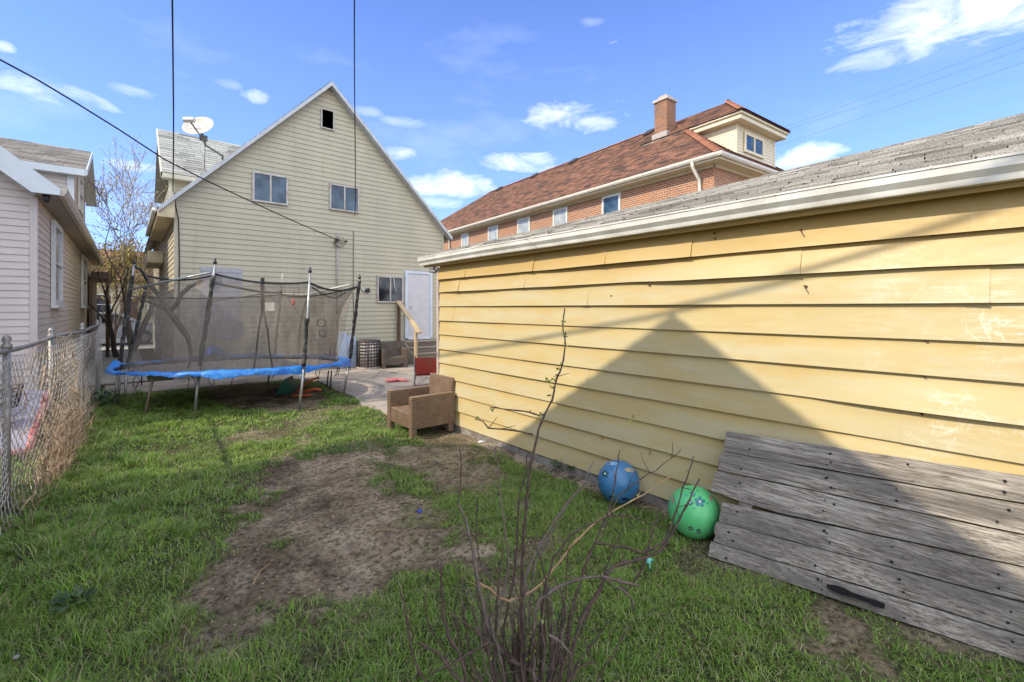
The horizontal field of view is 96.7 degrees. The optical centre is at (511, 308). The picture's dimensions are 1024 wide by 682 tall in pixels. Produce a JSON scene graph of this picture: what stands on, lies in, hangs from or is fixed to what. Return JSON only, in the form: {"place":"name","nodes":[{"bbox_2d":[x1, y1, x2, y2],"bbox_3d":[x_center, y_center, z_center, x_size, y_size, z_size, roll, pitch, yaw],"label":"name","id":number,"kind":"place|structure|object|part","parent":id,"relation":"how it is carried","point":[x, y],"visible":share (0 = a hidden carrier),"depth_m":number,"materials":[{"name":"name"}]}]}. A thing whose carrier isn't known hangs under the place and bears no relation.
{"place":"outdoors","nodes":[
{"label":"outdoors","id":0,"kind":"place"},
{"bbox_2d":[76,350,147,386],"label":"walkway","id":1,"kind":"structure","parent":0,"point":[107,378],"depth_m":11.62,"materials":[{"name":"concrete"}]},
{"bbox_2d":[92,249,152,320],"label":"street house","id":2,"kind":"structure","parent":0,"point":[101,304],"depth_m":30.48,"materials":[{"name":"beige"}]},
{"bbox_2d":[97,294,112,312],"bbox_3d":[-26.782,-0.250,29.678,1.100,1.400,0.048,0,0,-40],"label":"window","id":3,"kind":"structure","parent":2,"relation":"in","point":[101,304],"depth_m":29.69,"materials":[{"name":"grey glass"}]},
{"bbox_2d":[121,299,137,319],"bbox_3d":[-25.700,0.400,30.567,0.900,2.100,0.070,0,0,-40],"label":"door","id":4,"kind":"structure","parent":2,"relation":"in","point":[134,316],"depth_m":30.71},
{"bbox_2d":[99,338,152,347],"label":"road","id":5,"kind":"structure","parent":0,"point":[103,342],"depth_m":21.05,"materials":[{"name":"grey asphalt"}]},
{"bbox_2d":[97,312,152,343],"bbox_3d":[-18.255,0.897,20.447,4.130,1.475,1.800,0,0,-40],"label":"parked car","id":6,"kind":"object","parent":5,"relation":"on","point":[102,328],"visible":0.1,"depth_m":20.08,"materials":[{"name":"silver metal"}]},
{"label":"side window","id":7,"kind":"part","parent":6,"relation":"part of","materials":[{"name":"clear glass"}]},
{"bbox_2d":[99,345,153,350],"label":"pavement","id":8,"kind":"structure","parent":0,"point":[118,348],"depth_m":17.88,"materials":[{"name":"concrete"}]},
{"bbox_2d":[105,363,429,414],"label":"patio","id":9,"kind":"structure","parent":0,"point":[371,387],"depth_m":9.93,"materials":[{"name":"concrete"}]},
{"bbox_2d":[337,332,356,367],"bbox_3d":[-4.510,1.137,12.464,0.560,0.971,0.196,0,0,-40],"label":"plastic board","id":10,"kind":"object","parent":9,"relation":"on","point":[343,351],"visible":0.55,"depth_m":12.45,"materials":[{"name":"white plastic"}]},
{"bbox_2d":[356,339,380,368],"bbox_3d":[-3.911,1.232,12.406,0.660,0.775,0.660,0,0,-40],"label":"cooling unit","id":11,"kind":"object","parent":9,"relation":"on","point":[367,353],"visible":1,"depth_m":12.16,"materials":[{"name":"black metal"}]},
{"bbox_2d":[380,341,407,368],"bbox_3d":[-3.302,1.276,12.624,0.686,0.687,0.715,0,0,-26],"label":"wicker armchair","id":12,"kind":"object","parent":9,"relation":"on","point":[393,352],"visible":0.92,"depth_m":12.51,"materials":[{"name":"brown wicker"}]},
{"bbox_2d":[386,378,407,381],"bbox_3d":[-2.546,1.587,10.048,0.491,0.075,0.221,0,0,-20],"label":"pink toy","id":13,"kind":"object","parent":9,"relation":"on","point":[395,380],"visible":1,"depth_m":10.03,"materials":[{"name":"plastic"}]},
{"bbox_2d":[396,301,436,363],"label":"porch steps","id":14,"kind":"structure","parent":9,"relation":"on","point":[416,346],"depth_m":13.56,"materials":[{"name":"brown wood"}]},
{"bbox_2d":[413,357,436,386],"bbox_3d":[-1.768,1.324,9.501,0.552,0.611,0.487,0,0,-15],"label":"folding chair","id":15,"kind":"object","parent":9,"relation":"on","point":[425,366],"visible":0.77,"depth_m":9.63,"materials":[{"name":"red fabric"}]},
{"bbox_2d":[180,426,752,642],"bbox_3d":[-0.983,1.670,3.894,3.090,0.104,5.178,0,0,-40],"label":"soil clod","id":16,"kind":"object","parent":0,"point":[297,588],"visible":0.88,"depth_m":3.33,"materials":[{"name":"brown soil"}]},
{"bbox_2d":[0,337,1023,681],"bbox_3d":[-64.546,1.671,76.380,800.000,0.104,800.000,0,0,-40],"label":"ground","id":17,"kind":"structure","parent":0,"point":[334,541],"depth_m":2.91,"materials":[{"name":"soil"}]},
{"bbox_2d":[0,424,45,514],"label":"neighbour grass","id":18,"kind":"structure","parent":17,"relation":"on","point":[19,465],"depth_m":4.66,"materials":[{"name":"green plant"}]},
{"bbox_2d":[0,389,47,455],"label":"tarpaulin","id":19,"kind":"object","parent":17,"relation":"on","point":[27,418],"visible":0.37,"depth_m":5.49,"materials":[{"name":"white fabric"}]},
{"bbox_2d":[0,320,102,537],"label":"chain link fence","id":20,"kind":"object","parent":17,"relation":"on","point":[7,348],"visible":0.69,"depth_m":4.12,"materials":[{"name":"metal"}]},
{"bbox_2d":[0,384,23,407],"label":"wire basket","id":21,"kind":"object","parent":20,"relation":"attached to","point":[18,399],"visible":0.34,"depth_m":5.38,"materials":[{"name":"grey metal"}]},
{"bbox_2d":[0,331,99,511],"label":"dry vine","id":22,"kind":"object","parent":20,"relation":"attached to","point":[52,408],"visible":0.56,"depth_m":4.59,"materials":[{"name":"brown plant"}]},
{"bbox_2d":[4,356,102,530],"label":"dead weeds","id":23,"kind":"object","parent":17,"relation":"on","point":[66,456],"visible":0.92,"depth_m":4.50,"materials":[{"name":"brown plant"}]},
{"bbox_2d":[0,137,111,409],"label":"lilac house","id":24,"kind":"structure","parent":17,"relation":"on","point":[49,251],"depth_m":7.36,"materials":[{"name":"plastic"}]},
{"bbox_2d":[42,195,50,202],"bbox_3d":[-6.538,-1.535,6.389,0.090,0.110,0.088,0,0,-40],"label":"eave camera","id":25,"kind":"object","parent":24,"relation":"attached to","point":[46,198],"visible":1,"depth_m":6.37,"materials":[{"name":"black plastic"}]},
{"bbox_2d":[50,219,65,307],"bbox_3d":[-8.120,-0.750,8.157,0.098,1.500,1.306,0,0,-40],"label":"window","id":26,"kind":"structure","parent":24,"relation":"in","point":[56,230],"depth_m":8.05,"materials":[{"name":"white glass"}]},
{"bbox_2d":[81,254,88,307],"bbox_3d":[-12.398,-0.750,13.219,0.098,1.500,1.680,0,0,-40],"label":"window","id":27,"kind":"structure","parent":24,"relation":"in","point":[83,259],"depth_m":12.61,"materials":[{"name":"white glass"}]},
{"bbox_2d":[47,584,96,614],"bbox_3d":[-2.416,1.582,2.504,0.222,0.076,0.206,0,0,43],"label":"leafy weed","id":28,"kind":"object","parent":17,"relation":"on","point":[62,597],"visible":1,"depth_m":2.50,"materials":[{"name":"green plant"}]},
{"bbox_2d":[85,388,125,409],"bbox_3d":[-6.742,1.472,7.496,0.662,0.316,0.677,0,0,-40],"label":"leafy weed","id":29,"kind":"object","parent":17,"relation":"on","point":[102,395],"visible":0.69,"depth_m":7.52,"materials":[{"name":"green plant"}]},
{"bbox_2d":[87,252,142,357],"bbox_3d":[-12.757,-0.048,13.993,2.629,3.538,1.620,0,0,-65],"label":"street tree","id":30,"kind":"object","parent":17,"relation":"on","point":[115,353],"visible":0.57,"depth_m":14.75,"materials":[{"name":"brown plant"}]},
{"bbox_2d":[92,233,152,347],"bbox_3d":[-15.799,-0.756,18.655,3.571,4.930,3.952,0,0,-40],"label":"tree","id":31,"kind":"object","parent":17,"relation":"on","point":[129,250],"visible":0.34,"depth_m":18.28,"materials":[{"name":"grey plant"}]},
{"bbox_2d":[84,132,168,349],"bbox_3d":[-12.887,-2.458,16.940,5.727,8.356,9.069,0,0,-15],"label":"budding tree","id":32,"kind":"object","parent":17,"relation":"on","point":[129,332],"visible":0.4,"depth_m":16.30,"materials":[{"name":"brown plant"}]},
{"bbox_2d":[105,258,360,413],"bbox_3d":[-5.251,0.462,8.733,3.805,2.614,4.661,0,0,-40],"label":"trampoline","id":33,"kind":"object","parent":17,"relation":"on","point":[210,360],"visible":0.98,"depth_m":7.41,"materials":[{"name":"black fabric"}]},
{"bbox_2d":[252,562,270,584],"bbox_3d":[-1.556,1.639,2.828,0.017,0.030,0.247,0,0,-5],"label":"fallen stick","id":34,"kind":"object","parent":17,"relation":"on","point":[259,572],"visible":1,"depth_m":2.81,"materials":[{"name":"brown wood"}]},
{"bbox_2d":[272,376,321,397],"bbox_3d":[-3.933,1.433,8.366,0.843,0.378,0.482,0,0,-18],"label":"toy wheelbarrow","id":35,"kind":"object","parent":17,"relation":"on","point":[288,385],"visible":0.97,"depth_m":8.22,"materials":[{"name":"green plastic"}]},
{"bbox_2d":[143,81,452,379],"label":"gabled house","id":36,"kind":"structure","parent":17,"relation":"on","point":[297,164],"depth_m":12.38,"materials":[{"name":"beige"}]},
{"bbox_2d":[0,59,336,239],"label":"overhead wire","id":37,"kind":"object","parent":36,"relation":"attached to","point":[147,147],"visible":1,"depth_m":7.84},
{"bbox_2d":[171,0,173,191],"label":"overhead wire","id":38,"kind":"object","parent":36,"relation":"attached to","point":[173,85],"visible":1,"depth_m":7.29,"materials":[{"name":"black metal"}]},
{"bbox_2d":[182,117,223,168],"bbox_3d":[-7.490,-4.067,11.089,0.943,1.262,0.944,0,0,-40],"label":"satellite dish","id":39,"kind":"object","parent":36,"relation":"attached to","point":[200,126],"visible":1,"depth_m":11.08,"materials":[{"name":"metal"}]},
{"bbox_2d":[252,171,287,205],"bbox_3d":[-6.120,-3.029,11.534,0.815,0.749,0.048,0,0,-40],"label":"window","id":40,"kind":"structure","parent":36,"relation":"in","point":[266,187],"depth_m":11.51,"materials":[{"name":"glass"}]},
{"bbox_2d":[329,183,358,213],"bbox_3d":[-4.688,-3.072,12.744,0.826,0.730,0.048,0,0,-40],"label":"window","id":41,"kind":"structure","parent":36,"relation":"in","point":[341,197],"depth_m":12.72,"materials":[{"name":"glass"}]},
{"bbox_2d":[354,0,355,204],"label":"overhead wire","id":42,"kind":"object","parent":36,"relation":"attached to","point":[354,102],"visible":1,"depth_m":8.68,"materials":[{"name":"black metal"}]},
{"bbox_2d":[377,276,402,302],"bbox_3d":[-3.643,-0.562,13.628,0.832,0.795,0.048,0,0,-40],"label":"window","id":43,"kind":"structure","parent":36,"relation":"in","point":[386,292],"depth_m":13.61,"materials":[{"name":"glass"}]},
{"bbox_2d":[404,270,432,339],"bbox_3d":[-2.903,-0.095,14.226,0.949,2.130,0.117,0,0,-40],"label":"door","id":44,"kind":"structure","parent":36,"relation":"in","point":[418,287],"depth_m":14.25,"materials":[{"name":"paint"}]},
{"bbox_2d":[352,528,394,550],"bbox_3d":[-0.993,1.632,3.254,0.043,0.052,0.349,0,0,40],"label":"fallen stick","id":45,"kind":"object","parent":17,"relation":"on","point":[370,534],"visible":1,"depth_m":3.26,"materials":[{"name":"brown wood"}]},
{"bbox_2d":[387,373,455,438],"bbox_3d":[-1.194,1.279,6.153,0.729,0.701,0.700,0,0,-40],"label":"wicker armchair","id":46,"kind":"object","parent":17,"relation":"on","point":[414,409],"visible":0.98,"depth_m":5.99,"materials":[{"name":"brown wicker"}]},
{"bbox_2d":[449,596,617,681],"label":"leaf litter","id":47,"kind":"object","parent":17,"relation":"on","point":[497,671],"visible":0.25,"depth_m":2.07,"materials":[{"name":"brown plant"}]},
{"bbox_2d":[399,308,700,681],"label":"bare shrub","id":48,"kind":"object","parent":17,"relation":"on","point":[521,669],"visible":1,"depth_m":1.91,"materials":[{"name":"brown plant"}]},
{"bbox_2d":[548,459,578,473],"bbox_3d":[0.570,1.575,4.596,0.386,0.109,0.347,0,0,-40],"label":"leafy weed","id":49,"kind":"object","parent":17,"relation":"on","point":[559,467],"visible":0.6,"depth_m":4.54,"materials":[{"name":"green plant"}]},
{"bbox_2d":[441,94,790,249],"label":"brick house","id":50,"kind":"structure","parent":17,"relation":"on","point":[668,155],"depth_m":17.62,"materials":[{"name":"brown"}]},
{"bbox_2d":[461,233,468,245],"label":"window","id":51,"kind":"structure","parent":50,"relation":"in","point":[464,237],"depth_m":25.82,"materials":[{"name":"white glass"}]},
{"bbox_2d":[488,225,497,239],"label":"window","id":52,"kind":"structure","parent":50,"relation":"in","point":[493,230],"depth_m":23.48,"materials":[{"name":"white glass"}]},
{"bbox_2d":[517,216,529,233],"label":"window","id":53,"kind":"structure","parent":50,"relation":"in","point":[523,224],"depth_m":21.40,"materials":[{"name":"white glass"}]},
{"bbox_2d":[553,206,567,225],"bbox_3d":[2.026,-3.495,19.286,0.088,1.490,0.998,0,0,-36],"label":"window","id":54,"kind":"structure","parent":50,"relation":"in","point":[560,216],"depth_m":19.29,"materials":[{"name":"white glass"}]},
{"bbox_2d":[602,192,620,213],"bbox_3d":[3.682,-3.495,16.978,0.088,1.490,0.988,0,0,-36],"label":"window","id":55,"kind":"structure","parent":50,"relation":"in","point":[610,203],"depth_m":16.98,"materials":[{"name":"blue glass"}]},
{"bbox_2d":[598,460,639,503],"bbox_3d":[0.907,1.473,3.869,0.349,0.350,0.349,0,0,-40],"label":"blue ball","id":56,"kind":"object","parent":17,"relation":"on","point":[606,478],"visible":0.89,"depth_m":3.75,"materials":[{"name":"rubber"}]},
{"bbox_2d":[646,557,653,568],"bbox_3d":[0.864,1.601,2.869,0.063,0.080,0.039,0,0,-40],"label":"plastic scrap","id":57,"kind":"object","parent":17,"relation":"on","point":[649,560],"visible":0.95,"depth_m":2.85,"materials":[{"name":"teal plastic"}]},
{"bbox_2d":[668,485,720,539],"bbox_3d":[1.315,1.468,3.285,0.359,0.360,0.359,0,0,-40],"label":"green ball","id":58,"kind":"object","parent":17,"relation":"on","point":[698,520],"visible":0.85,"depth_m":3.16,"materials":[{"name":"plastic"}]},
{"bbox_2d":[417,113,1023,634],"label":"garage","id":59,"kind":"structure","parent":17,"relation":"on","point":[869,301],"depth_m":3.19,"materials":[{"name":"yellow wood"}]},
{"bbox_2d":[428,266,436,273],"bbox_3d":[-1.125,-0.555,6.490,0.142,0.128,0.064,0,0,30],"label":"security camera","id":60,"kind":"object","parent":59,"relation":"attached to","point":[434,270],"visible":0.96,"depth_m":6.47,"materials":[{"name":"grey plastic"}]},
{"bbox_2d":[708,431,1023,662],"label":"wooden fence panel","id":61,"kind":"object","parent":17,"relation":"on","point":[751,459],"visible":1,"depth_m":2.50,"materials":[{"name":"grey wood"}]},
{"bbox_2d":[0,380,1023,681],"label":"lawn grass","id":62,"kind":"structure","parent":0,"point":[34,534],"depth_m":2.75,"materials":[{"name":"green plant"}]},
{"bbox_2d":[0,0,1023,251],"label":"sky","id":63,"kind":"structure","parent":0,"point":[470,99],"materials":[{"name":"blue"}]},
{"bbox_2d":[776,62,1023,145],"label":"overhead wire","id":64,"kind":"object","parent":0,"point":[902,104],"visible":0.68,"depth_m":52.66,"materials":[{"name":"black metal"}]},
{"bbox_2d":[786,39,1022,126],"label":"overhead wire","id":65,"kind":"object","parent":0,"point":[909,81],"visible":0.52,"depth_m":51.91,"materials":[{"name":"black metal"}]},
{"bbox_2d":[790,48,1023,128],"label":"overhead wire","id":66,"kind":"object","parent":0,"point":[911,88],"visible":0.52,"depth_m":51.71,"materials":[{"name":"black metal"}]}
]}

